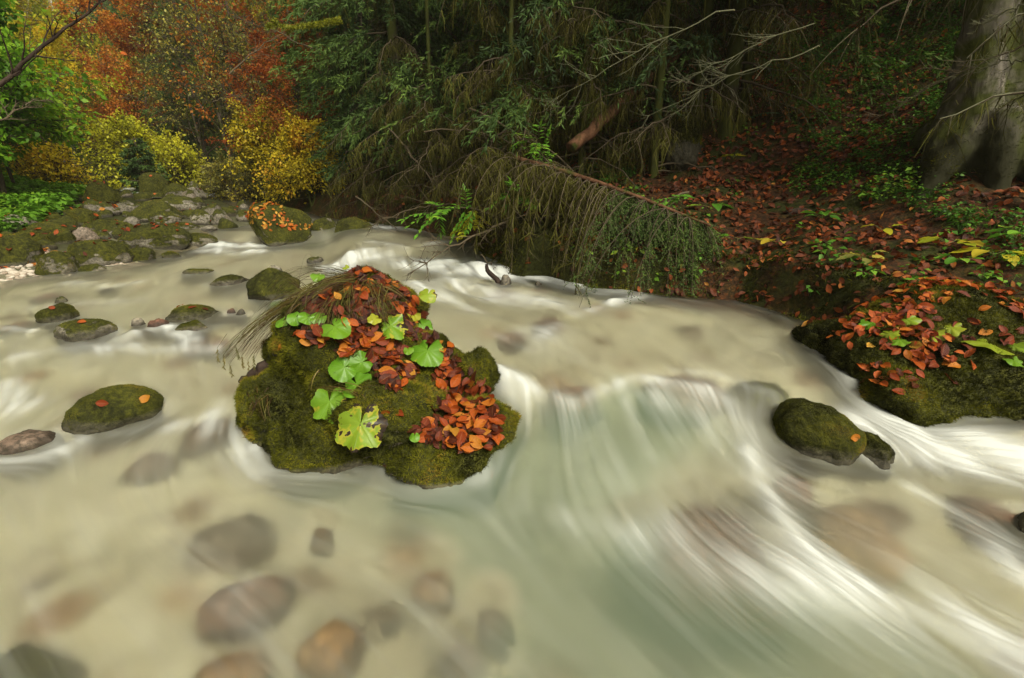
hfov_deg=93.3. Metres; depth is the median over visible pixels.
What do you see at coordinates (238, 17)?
bare branch
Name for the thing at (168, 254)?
stone
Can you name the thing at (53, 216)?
stone
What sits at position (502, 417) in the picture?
beech leaf
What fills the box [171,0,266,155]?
birch tree
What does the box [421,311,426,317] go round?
beech leaf
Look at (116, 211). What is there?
stone
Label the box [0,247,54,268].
shore leaf litter
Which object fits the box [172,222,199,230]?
stone
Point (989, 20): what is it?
bare branch
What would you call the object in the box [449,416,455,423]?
beech leaf
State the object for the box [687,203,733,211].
seedling
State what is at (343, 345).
beech leaf
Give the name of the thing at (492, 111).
sapling
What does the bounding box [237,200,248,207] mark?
stone
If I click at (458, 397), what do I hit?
beech leaf
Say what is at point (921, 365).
beech leaf
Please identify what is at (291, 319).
butterbur leaf
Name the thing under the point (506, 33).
spruce tree
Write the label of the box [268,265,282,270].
stone
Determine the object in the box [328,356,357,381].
butterbur leaf
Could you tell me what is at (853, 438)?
beech leaf
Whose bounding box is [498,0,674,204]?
spruce tree
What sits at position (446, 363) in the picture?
beech leaf
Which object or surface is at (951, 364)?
beech leaf
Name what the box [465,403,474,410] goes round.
beech leaf
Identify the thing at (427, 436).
beech leaf
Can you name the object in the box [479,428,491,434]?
beech leaf
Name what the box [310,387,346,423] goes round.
butterbur leaf
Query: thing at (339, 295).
beech leaf
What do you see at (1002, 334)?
beech leaf
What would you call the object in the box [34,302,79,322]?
stone
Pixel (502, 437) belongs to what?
beech leaf
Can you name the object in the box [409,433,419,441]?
butterbur leaf
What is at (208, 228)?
stone
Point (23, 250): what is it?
stone
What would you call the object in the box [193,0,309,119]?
maple tree
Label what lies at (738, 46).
spruce tree
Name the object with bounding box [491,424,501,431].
beech leaf
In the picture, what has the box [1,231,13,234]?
stone
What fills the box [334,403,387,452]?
butterbur leaf
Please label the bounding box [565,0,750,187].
spruce tree
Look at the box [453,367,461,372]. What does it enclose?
beech leaf
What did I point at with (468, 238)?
bare branch
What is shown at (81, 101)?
spruce tree
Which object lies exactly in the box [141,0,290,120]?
birch tree
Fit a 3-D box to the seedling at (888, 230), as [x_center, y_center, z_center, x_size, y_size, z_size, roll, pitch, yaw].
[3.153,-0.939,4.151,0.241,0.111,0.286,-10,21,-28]
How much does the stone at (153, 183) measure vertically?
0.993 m
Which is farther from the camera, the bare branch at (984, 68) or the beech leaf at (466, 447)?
the bare branch at (984, 68)
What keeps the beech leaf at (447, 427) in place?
on the boulder at (290, 433)
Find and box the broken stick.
[485,264,500,283]
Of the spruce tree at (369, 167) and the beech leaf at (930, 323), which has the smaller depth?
the beech leaf at (930, 323)
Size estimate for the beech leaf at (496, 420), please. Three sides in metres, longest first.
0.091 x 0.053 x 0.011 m
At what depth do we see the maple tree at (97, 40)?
27.14 m
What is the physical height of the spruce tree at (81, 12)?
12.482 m
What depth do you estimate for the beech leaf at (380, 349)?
2.56 m
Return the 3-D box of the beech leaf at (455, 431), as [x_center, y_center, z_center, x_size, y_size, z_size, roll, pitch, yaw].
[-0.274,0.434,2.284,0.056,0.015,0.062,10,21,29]
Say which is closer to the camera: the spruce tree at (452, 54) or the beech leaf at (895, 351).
the beech leaf at (895, 351)
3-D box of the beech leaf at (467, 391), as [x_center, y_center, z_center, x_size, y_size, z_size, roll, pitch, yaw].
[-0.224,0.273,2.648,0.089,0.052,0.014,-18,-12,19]
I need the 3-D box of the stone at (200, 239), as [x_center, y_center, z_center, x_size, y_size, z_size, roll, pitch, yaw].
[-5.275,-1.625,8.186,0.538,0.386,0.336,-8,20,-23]
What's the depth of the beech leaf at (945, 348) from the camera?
2.70 m
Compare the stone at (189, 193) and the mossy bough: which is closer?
the mossy bough
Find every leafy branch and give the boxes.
[396,184,504,244]
[449,204,489,241]
[485,177,545,214]
[509,119,573,175]
[630,191,693,221]
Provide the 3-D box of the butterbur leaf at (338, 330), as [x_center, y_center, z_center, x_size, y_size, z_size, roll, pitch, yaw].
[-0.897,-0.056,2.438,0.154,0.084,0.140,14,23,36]
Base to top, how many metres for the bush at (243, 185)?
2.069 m
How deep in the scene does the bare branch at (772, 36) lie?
4.37 m
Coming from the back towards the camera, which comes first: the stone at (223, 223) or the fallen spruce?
the stone at (223, 223)
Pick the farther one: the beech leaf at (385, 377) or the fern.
the fern
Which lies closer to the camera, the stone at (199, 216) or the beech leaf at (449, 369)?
the beech leaf at (449, 369)
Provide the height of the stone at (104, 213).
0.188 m
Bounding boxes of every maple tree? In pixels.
[0,0,106,192]
[0,2,128,120]
[0,120,44,172]
[2,0,85,144]
[5,1,29,32]
[10,16,109,171]
[16,0,103,167]
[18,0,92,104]
[26,30,82,136]
[28,32,99,166]
[29,0,101,40]
[67,28,168,132]
[96,51,186,123]
[121,60,218,143]
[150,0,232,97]
[175,37,261,161]
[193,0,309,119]
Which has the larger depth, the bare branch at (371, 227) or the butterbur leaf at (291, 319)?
the bare branch at (371, 227)
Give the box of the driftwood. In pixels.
[238,359,269,382]
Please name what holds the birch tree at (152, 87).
on the ground
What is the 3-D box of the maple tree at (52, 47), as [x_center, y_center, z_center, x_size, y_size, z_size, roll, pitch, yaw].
[-13.210,-6.779,14.132,2.772,4.590,3.625,-6,16,-24]
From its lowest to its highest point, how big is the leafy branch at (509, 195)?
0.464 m
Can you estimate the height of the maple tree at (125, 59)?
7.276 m
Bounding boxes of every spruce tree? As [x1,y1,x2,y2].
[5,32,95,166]
[61,0,101,110]
[61,6,100,171]
[78,0,125,120]
[86,1,120,61]
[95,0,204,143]
[104,3,138,127]
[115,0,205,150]
[116,136,171,193]
[131,3,216,181]
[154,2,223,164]
[244,0,358,172]
[266,0,484,218]
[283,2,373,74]
[289,0,392,174]
[293,0,442,193]
[316,0,424,170]
[323,42,424,218]
[329,0,475,182]
[345,0,474,231]
[355,0,506,177]
[356,0,480,138]
[378,0,612,180]
[384,0,527,159]
[416,0,683,213]
[420,0,588,231]
[436,0,614,147]
[461,2,615,90]
[478,0,726,162]
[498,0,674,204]
[500,0,750,158]
[527,0,624,93]
[539,0,952,140]
[552,0,887,190]
[560,0,695,29]
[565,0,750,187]
[662,0,732,41]
[735,0,831,132]
[805,0,1023,172]
[840,0,860,15]
[940,0,954,11]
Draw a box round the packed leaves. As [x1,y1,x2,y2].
[300,265,498,453]
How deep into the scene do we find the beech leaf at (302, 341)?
2.46 m
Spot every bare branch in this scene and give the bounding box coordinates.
[0,94,54,124]
[212,90,247,109]
[214,4,312,48]
[229,22,299,73]
[355,196,404,228]
[364,177,449,236]
[384,122,450,205]
[399,220,506,281]
[424,114,538,154]
[470,108,584,179]
[480,254,497,269]
[534,9,734,123]
[632,45,819,138]
[666,23,814,96]
[862,43,1023,122]
[948,52,1023,84]
[967,1,1023,34]
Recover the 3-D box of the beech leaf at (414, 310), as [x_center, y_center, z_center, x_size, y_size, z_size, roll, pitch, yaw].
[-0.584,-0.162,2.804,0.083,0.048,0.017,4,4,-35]
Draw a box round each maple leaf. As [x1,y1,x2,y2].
[858,319,879,329]
[879,330,899,339]
[889,336,910,346]
[900,313,921,324]
[929,329,945,341]
[944,322,966,336]
[961,338,1014,354]
[1002,356,1023,366]
[1007,342,1023,352]
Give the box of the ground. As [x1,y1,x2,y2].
[0,0,1023,320]
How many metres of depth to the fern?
6.78 m
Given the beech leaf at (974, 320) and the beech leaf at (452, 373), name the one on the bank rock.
the beech leaf at (974, 320)
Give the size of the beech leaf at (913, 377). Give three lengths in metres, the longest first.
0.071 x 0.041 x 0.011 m
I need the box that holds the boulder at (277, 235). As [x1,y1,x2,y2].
[246,202,311,246]
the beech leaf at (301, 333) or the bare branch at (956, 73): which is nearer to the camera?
the beech leaf at (301, 333)
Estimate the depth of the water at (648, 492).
2.10 m
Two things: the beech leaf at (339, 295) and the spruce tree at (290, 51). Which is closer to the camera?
the beech leaf at (339, 295)
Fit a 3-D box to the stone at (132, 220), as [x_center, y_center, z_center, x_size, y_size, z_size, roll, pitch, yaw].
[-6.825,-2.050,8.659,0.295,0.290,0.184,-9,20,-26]
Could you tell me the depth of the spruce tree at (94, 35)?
35.59 m
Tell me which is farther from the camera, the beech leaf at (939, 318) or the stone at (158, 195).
the stone at (158, 195)
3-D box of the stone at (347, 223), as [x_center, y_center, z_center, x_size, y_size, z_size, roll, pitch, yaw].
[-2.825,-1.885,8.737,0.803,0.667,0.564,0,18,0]
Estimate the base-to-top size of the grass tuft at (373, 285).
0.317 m
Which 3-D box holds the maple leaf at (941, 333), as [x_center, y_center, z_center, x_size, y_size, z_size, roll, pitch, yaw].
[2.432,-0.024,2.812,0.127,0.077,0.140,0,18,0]
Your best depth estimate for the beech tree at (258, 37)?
13.10 m
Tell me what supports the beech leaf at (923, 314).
on the bank rock
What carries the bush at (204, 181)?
on the ground
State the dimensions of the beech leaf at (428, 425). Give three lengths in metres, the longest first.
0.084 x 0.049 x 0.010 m
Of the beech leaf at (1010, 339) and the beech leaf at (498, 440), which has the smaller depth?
the beech leaf at (498, 440)
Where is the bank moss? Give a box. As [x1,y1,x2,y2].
[365,198,929,320]
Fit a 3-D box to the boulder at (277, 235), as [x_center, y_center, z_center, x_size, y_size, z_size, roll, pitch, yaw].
[-4.085,-1.940,8.475,1.052,0.918,0.822,0,18,0]
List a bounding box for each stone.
[0,214,38,231]
[0,234,44,268]
[0,429,55,454]
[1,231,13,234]
[14,228,49,237]
[18,221,76,232]
[34,250,79,275]
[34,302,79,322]
[37,239,57,249]
[43,214,60,221]
[48,229,75,243]
[53,318,117,341]
[54,296,67,302]
[57,215,77,226]
[61,384,163,434]
[65,208,98,226]
[66,239,133,266]
[72,227,99,240]
[77,263,106,271]
[80,198,98,211]
[82,180,122,204]
[85,219,132,235]
[96,231,111,239]
[97,202,120,215]
[98,209,112,217]
[111,229,122,239]
[116,200,136,213]
[117,223,191,249]
[120,189,132,197]
[122,211,128,216]
[122,216,140,224]
[127,200,185,222]
[130,246,155,261]
[131,318,145,326]
[133,192,152,200]
[137,172,167,193]
[147,318,168,326]
[148,210,181,223]
[151,192,163,198]
[159,195,201,210]
[161,251,180,258]
[162,183,186,196]
[165,304,218,322]
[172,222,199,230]
[175,320,207,330]
[181,189,196,197]
[182,209,193,218]
[182,268,213,274]
[186,181,206,199]
[190,209,210,225]
[190,232,217,246]
[193,197,206,205]
[199,225,217,231]
[202,203,220,216]
[210,274,248,286]
[211,209,232,224]
[217,217,237,228]
[221,207,235,216]
[227,308,235,313]
[236,209,247,221]
[236,309,245,314]
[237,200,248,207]
[246,267,299,300]
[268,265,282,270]
[307,256,323,263]
[311,217,335,230]
[334,216,372,232]
[500,274,510,284]
[659,111,702,170]
[772,398,866,465]
[862,431,895,469]
[1017,512,1023,532]
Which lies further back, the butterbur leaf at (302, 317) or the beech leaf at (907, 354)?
the beech leaf at (907, 354)
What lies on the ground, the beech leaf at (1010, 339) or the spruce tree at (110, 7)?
the spruce tree at (110, 7)
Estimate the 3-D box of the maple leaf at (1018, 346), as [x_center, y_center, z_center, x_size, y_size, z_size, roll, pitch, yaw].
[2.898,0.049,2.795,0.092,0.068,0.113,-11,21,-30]
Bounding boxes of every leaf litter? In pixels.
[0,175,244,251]
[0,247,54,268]
[245,201,312,230]
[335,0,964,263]
[546,0,1023,319]
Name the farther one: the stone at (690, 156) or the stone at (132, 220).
the stone at (132, 220)
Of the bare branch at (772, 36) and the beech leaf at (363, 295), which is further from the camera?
the bare branch at (772, 36)
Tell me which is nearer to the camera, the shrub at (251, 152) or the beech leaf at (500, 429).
the beech leaf at (500, 429)
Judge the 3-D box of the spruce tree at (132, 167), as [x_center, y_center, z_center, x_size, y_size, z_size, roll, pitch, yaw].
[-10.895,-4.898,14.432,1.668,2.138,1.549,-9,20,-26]
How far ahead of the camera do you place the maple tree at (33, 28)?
14.94 m
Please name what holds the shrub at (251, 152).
on the ground
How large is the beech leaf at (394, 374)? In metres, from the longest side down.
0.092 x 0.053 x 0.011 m
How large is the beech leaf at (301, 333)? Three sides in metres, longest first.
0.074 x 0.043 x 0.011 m
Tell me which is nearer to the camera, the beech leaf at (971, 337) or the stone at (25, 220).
the beech leaf at (971, 337)
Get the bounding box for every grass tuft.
[215,257,359,377]
[245,385,271,419]
[297,283,365,332]
[308,350,383,397]
[345,274,419,341]
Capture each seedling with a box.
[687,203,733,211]
[721,153,744,157]
[754,237,790,245]
[800,210,841,222]
[836,250,888,265]
[860,224,904,234]
[902,275,940,283]
[917,236,975,248]
[930,253,983,263]
[951,240,1023,266]
[982,225,1023,249]
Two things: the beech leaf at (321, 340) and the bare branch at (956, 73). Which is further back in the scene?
the bare branch at (956, 73)
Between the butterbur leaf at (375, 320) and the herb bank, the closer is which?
the butterbur leaf at (375, 320)
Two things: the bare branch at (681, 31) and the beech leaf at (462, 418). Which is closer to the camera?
the beech leaf at (462, 418)
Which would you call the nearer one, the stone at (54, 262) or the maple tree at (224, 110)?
the stone at (54, 262)
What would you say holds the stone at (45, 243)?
on the ground
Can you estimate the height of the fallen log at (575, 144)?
1.402 m
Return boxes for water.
[0,192,1023,677]
[116,184,138,193]
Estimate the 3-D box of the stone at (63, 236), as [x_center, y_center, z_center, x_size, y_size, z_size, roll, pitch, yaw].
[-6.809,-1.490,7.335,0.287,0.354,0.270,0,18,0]
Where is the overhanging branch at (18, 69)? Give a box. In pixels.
[0,0,111,87]
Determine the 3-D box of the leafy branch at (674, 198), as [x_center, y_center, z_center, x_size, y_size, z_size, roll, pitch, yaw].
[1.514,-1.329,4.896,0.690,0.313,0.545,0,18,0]
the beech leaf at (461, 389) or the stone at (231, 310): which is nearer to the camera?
the beech leaf at (461, 389)
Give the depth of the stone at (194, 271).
6.24 m
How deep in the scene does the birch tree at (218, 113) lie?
15.95 m
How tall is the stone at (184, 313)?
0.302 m
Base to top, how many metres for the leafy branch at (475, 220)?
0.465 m
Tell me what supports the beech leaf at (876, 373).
on the bank rock
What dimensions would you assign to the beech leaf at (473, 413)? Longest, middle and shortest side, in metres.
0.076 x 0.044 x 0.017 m
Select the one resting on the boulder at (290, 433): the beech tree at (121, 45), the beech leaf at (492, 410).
the beech leaf at (492, 410)
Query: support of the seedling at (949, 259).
on the ground
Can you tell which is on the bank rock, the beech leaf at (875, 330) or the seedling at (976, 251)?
the beech leaf at (875, 330)
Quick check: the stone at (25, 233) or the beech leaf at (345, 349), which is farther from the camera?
the stone at (25, 233)
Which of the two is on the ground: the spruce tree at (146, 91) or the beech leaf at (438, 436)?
the spruce tree at (146, 91)
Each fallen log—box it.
[566,47,683,152]
[786,208,812,213]
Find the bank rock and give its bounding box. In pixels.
[790,279,1023,426]
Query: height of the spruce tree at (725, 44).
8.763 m
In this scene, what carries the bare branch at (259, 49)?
attached to the spruce tree at (394, 47)
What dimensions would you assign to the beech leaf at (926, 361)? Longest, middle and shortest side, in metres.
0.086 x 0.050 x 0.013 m
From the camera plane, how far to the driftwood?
2.77 m
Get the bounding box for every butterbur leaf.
[275,316,288,327]
[286,311,299,325]
[298,312,314,324]
[310,273,324,281]
[310,312,326,324]
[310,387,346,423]
[320,317,350,338]
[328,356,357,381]
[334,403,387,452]
[342,372,371,397]
[348,350,372,373]
[367,313,381,324]
[380,313,407,339]
[403,347,413,354]
[407,313,420,321]
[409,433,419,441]
[410,340,443,366]
[417,318,432,330]
[418,288,436,302]
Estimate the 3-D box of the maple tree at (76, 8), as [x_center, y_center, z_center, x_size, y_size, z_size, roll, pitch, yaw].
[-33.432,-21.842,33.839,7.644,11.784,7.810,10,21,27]
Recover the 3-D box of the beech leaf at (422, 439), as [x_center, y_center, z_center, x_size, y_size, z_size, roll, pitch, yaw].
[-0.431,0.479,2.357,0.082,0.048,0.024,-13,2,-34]
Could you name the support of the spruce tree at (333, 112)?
on the ground
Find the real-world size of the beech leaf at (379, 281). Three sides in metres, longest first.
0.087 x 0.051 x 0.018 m
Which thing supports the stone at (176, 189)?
on the ground
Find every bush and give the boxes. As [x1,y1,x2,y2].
[0,109,94,175]
[2,134,101,191]
[192,161,251,198]
[196,148,268,201]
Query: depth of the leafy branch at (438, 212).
5.88 m
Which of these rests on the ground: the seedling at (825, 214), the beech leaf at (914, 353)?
the seedling at (825, 214)
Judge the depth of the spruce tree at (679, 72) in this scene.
7.53 m
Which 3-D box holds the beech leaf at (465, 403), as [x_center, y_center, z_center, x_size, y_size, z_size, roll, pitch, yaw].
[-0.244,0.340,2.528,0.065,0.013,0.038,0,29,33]
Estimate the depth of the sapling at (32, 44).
11.10 m
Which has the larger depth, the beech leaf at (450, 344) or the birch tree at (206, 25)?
the birch tree at (206, 25)
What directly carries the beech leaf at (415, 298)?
on the boulder at (290, 433)
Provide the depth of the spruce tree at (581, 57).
9.62 m
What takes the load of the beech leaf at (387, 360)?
on the boulder at (290, 433)
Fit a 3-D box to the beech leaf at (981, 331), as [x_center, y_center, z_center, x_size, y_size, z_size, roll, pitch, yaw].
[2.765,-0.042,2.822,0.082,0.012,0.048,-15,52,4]
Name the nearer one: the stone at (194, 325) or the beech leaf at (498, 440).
the beech leaf at (498, 440)
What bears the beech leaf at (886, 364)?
on the bank rock
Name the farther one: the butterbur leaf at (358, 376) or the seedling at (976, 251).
the seedling at (976, 251)
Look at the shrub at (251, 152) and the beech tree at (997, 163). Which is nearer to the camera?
the beech tree at (997, 163)
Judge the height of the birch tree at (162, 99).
6.587 m
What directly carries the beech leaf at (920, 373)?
on the bank rock
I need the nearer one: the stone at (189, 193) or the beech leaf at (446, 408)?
the beech leaf at (446, 408)
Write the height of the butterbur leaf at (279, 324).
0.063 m
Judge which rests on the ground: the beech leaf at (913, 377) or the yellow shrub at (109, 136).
the yellow shrub at (109, 136)
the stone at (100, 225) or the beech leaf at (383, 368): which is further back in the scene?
the stone at (100, 225)
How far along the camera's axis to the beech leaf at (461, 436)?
2.30 m
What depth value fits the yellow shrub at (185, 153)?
16.31 m
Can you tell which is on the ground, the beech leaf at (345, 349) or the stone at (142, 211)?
the stone at (142, 211)
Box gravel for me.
[0,248,126,280]
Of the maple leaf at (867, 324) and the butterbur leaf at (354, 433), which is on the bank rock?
the maple leaf at (867, 324)
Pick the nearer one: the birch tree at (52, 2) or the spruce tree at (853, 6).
the spruce tree at (853, 6)
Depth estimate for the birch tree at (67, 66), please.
19.70 m
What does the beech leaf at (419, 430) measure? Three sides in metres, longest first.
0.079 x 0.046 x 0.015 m
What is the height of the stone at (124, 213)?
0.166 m
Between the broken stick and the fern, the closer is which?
the broken stick
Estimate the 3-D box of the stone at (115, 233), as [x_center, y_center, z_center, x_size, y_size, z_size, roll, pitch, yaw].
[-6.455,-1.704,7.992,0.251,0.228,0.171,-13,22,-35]
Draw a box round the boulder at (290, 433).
[234,265,520,488]
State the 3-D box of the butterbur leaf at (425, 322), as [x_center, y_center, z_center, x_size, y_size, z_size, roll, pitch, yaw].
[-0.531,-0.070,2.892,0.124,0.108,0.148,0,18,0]
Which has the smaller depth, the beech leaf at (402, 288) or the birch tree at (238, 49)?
the beech leaf at (402, 288)
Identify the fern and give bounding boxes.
[830,47,865,55]
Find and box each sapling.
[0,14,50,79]
[1,0,108,182]
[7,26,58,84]
[467,0,507,151]
[476,1,490,153]
[489,3,504,168]
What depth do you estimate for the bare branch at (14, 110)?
4.75 m
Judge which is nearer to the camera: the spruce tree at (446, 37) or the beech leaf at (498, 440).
the beech leaf at (498, 440)
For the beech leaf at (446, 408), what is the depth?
2.50 m
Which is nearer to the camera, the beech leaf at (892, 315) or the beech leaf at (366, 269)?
the beech leaf at (366, 269)
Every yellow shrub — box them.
[57,107,192,191]
[148,124,211,194]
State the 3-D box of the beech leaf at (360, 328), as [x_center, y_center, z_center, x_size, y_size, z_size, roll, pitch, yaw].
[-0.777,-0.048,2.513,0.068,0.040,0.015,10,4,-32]
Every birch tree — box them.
[16,0,115,138]
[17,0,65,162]
[19,0,92,163]
[90,5,242,163]
[106,0,301,169]
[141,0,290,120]
[142,52,178,125]
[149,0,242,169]
[163,0,309,174]
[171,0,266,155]
[191,1,246,85]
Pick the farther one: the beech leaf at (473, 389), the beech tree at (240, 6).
the beech tree at (240, 6)
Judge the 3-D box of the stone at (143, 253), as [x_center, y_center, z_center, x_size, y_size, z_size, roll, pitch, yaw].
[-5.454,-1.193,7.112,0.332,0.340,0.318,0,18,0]
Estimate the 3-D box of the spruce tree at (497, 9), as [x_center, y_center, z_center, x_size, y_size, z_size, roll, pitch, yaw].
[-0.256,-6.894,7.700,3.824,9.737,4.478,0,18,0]
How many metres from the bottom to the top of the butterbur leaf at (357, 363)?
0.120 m
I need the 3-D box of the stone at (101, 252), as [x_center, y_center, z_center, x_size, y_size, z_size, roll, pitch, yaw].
[-5.801,-1.136,6.803,0.817,0.544,0.516,-14,23,-36]
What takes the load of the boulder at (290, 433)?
in the water at (648, 492)
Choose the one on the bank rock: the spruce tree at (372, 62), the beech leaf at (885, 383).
the beech leaf at (885, 383)
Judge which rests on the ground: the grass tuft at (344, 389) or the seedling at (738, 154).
the seedling at (738, 154)
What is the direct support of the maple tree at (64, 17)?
on the ground
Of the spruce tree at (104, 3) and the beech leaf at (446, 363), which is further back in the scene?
the spruce tree at (104, 3)
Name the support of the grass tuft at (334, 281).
on the boulder at (290, 433)
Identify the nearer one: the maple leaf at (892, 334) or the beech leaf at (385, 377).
the beech leaf at (385, 377)
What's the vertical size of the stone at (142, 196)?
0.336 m
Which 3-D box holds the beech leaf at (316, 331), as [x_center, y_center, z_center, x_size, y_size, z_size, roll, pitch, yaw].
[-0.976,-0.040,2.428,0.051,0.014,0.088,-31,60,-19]
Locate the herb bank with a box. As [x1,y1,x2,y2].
[0,166,87,231]
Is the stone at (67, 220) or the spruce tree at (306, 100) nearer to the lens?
the stone at (67, 220)
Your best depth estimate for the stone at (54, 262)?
6.18 m
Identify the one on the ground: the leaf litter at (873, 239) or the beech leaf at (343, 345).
the leaf litter at (873, 239)
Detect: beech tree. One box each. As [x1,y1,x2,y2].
[38,0,206,139]
[65,0,214,153]
[76,86,165,151]
[119,0,364,161]
[165,0,347,124]
[205,20,346,168]
[232,8,360,174]
[895,0,1023,200]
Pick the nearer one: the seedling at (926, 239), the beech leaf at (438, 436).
the beech leaf at (438, 436)
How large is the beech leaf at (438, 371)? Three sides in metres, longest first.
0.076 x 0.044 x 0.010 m
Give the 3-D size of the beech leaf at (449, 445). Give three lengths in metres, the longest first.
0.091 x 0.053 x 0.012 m
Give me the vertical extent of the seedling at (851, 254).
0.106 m
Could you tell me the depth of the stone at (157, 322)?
4.32 m
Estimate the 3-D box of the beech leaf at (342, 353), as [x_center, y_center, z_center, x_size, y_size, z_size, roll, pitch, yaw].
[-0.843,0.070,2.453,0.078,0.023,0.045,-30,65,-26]
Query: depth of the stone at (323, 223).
8.86 m
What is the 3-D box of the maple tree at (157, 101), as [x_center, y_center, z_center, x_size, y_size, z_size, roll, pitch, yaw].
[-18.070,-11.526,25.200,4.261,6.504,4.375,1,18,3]
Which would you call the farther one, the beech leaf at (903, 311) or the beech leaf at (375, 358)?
the beech leaf at (903, 311)
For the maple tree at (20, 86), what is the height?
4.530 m
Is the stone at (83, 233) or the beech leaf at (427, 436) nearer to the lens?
the beech leaf at (427, 436)
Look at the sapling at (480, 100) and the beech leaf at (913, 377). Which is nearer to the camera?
the beech leaf at (913, 377)
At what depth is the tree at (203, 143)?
19.70 m
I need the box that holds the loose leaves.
[801,276,1023,369]
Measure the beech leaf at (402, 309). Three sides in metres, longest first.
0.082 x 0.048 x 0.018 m
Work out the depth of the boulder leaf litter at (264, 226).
8.24 m
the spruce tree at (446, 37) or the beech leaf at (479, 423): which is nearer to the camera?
the beech leaf at (479, 423)
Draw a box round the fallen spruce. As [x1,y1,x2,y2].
[448,146,735,308]
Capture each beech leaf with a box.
[96,400,108,406]
[139,395,149,402]
[295,330,305,337]
[299,338,310,345]
[312,326,322,336]
[317,336,323,342]
[334,292,341,299]
[337,348,353,356]
[338,343,350,351]
[339,348,351,356]
[349,318,358,325]
[351,332,361,340]
[356,326,367,333]
[358,291,367,299]
[359,338,371,347]
[361,266,371,271]
[361,337,370,346]
[364,353,378,362]
[365,348,373,359]
[368,331,382,341]
[373,346,386,353]
[375,337,389,345]
[376,279,384,291]
[378,366,395,371]
[379,370,397,377]
[379,373,391,383]
[382,357,396,365]
[385,293,393,299]
[386,341,393,350]
[388,351,399,360]
[395,304,403,313]
[396,409,403,415]
[397,345,408,353]
[398,370,411,378]
[399,286,407,290]
[401,378,407,386]
[402,363,416,370]
[405,307,416,314]
[410,425,421,433]
[412,295,419,304]
[418,433,426,442]
[420,416,434,423]
[420,417,430,427]
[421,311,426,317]
[421,418,428,427]
[421,428,431,432]
[424,434,432,441]
[435,367,441,376]
[435,431,442,441]
[436,378,446,388]
[436,380,442,387]
[439,405,450,412]
[439,417,447,425]
[440,360,449,365]
[441,399,450,404]
[442,366,452,372]
[442,424,450,436]
[446,442,455,447]
[447,341,454,346]
[447,370,458,376]
[447,434,457,442]
[448,400,457,407]
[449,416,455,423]
[449,427,458,435]
[450,374,460,386]
[450,405,462,413]
[451,393,462,400]
[452,412,464,415]
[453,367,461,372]
[456,416,468,422]
[456,431,465,445]
[458,381,464,393]
[460,441,474,451]
[462,377,471,385]
[462,401,470,405]
[465,385,475,392]
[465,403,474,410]
[465,416,473,428]
[469,435,481,448]
[470,409,477,418]
[471,385,478,397]
[472,428,485,433]
[473,419,486,427]
[475,434,485,441]
[476,406,487,412]
[478,415,488,421]
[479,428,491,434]
[481,398,495,405]
[483,444,492,450]
[487,421,494,428]
[488,405,495,417]
[488,417,504,424]
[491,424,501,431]
[491,425,503,433]
[492,433,500,444]
[493,414,505,421]
[494,434,504,440]
[851,434,859,441]
[857,363,869,371]
[869,379,879,383]
[870,362,878,368]
[873,328,879,335]
[873,371,881,377]
[875,360,882,368]
[880,362,890,367]
[880,380,887,386]
[882,313,895,317]
[889,373,899,380]
[891,319,905,325]
[891,348,900,354]
[892,388,905,394]
[896,309,907,315]
[896,368,903,376]
[903,349,912,359]
[904,375,919,381]
[912,351,921,357]
[913,360,925,370]
[916,369,924,377]
[918,302,934,308]
[918,311,925,317]
[918,358,930,365]
[925,319,933,328]
[932,316,942,320]
[941,343,949,356]
[941,358,950,364]
[948,362,960,367]
[962,334,976,340]
[967,317,979,324]
[978,305,991,310]
[978,328,992,334]
[999,325,1007,332]
[999,332,1011,335]
[1004,336,1014,344]
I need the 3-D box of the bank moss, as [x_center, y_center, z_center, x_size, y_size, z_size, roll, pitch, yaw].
[-0.088,-1.290,6.296,1.170,0.867,9.348,-15,23,-38]
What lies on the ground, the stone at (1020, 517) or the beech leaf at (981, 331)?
the stone at (1020, 517)
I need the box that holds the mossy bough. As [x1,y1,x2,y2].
[265,15,341,35]
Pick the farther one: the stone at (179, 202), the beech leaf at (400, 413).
the stone at (179, 202)
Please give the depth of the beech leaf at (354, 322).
2.49 m
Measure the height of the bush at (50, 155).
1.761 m
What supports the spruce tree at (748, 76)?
on the ground
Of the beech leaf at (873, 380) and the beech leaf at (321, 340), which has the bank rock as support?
the beech leaf at (873, 380)
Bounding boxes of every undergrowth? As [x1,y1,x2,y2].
[569,0,1023,280]
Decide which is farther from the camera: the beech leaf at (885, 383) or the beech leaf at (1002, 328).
the beech leaf at (1002, 328)

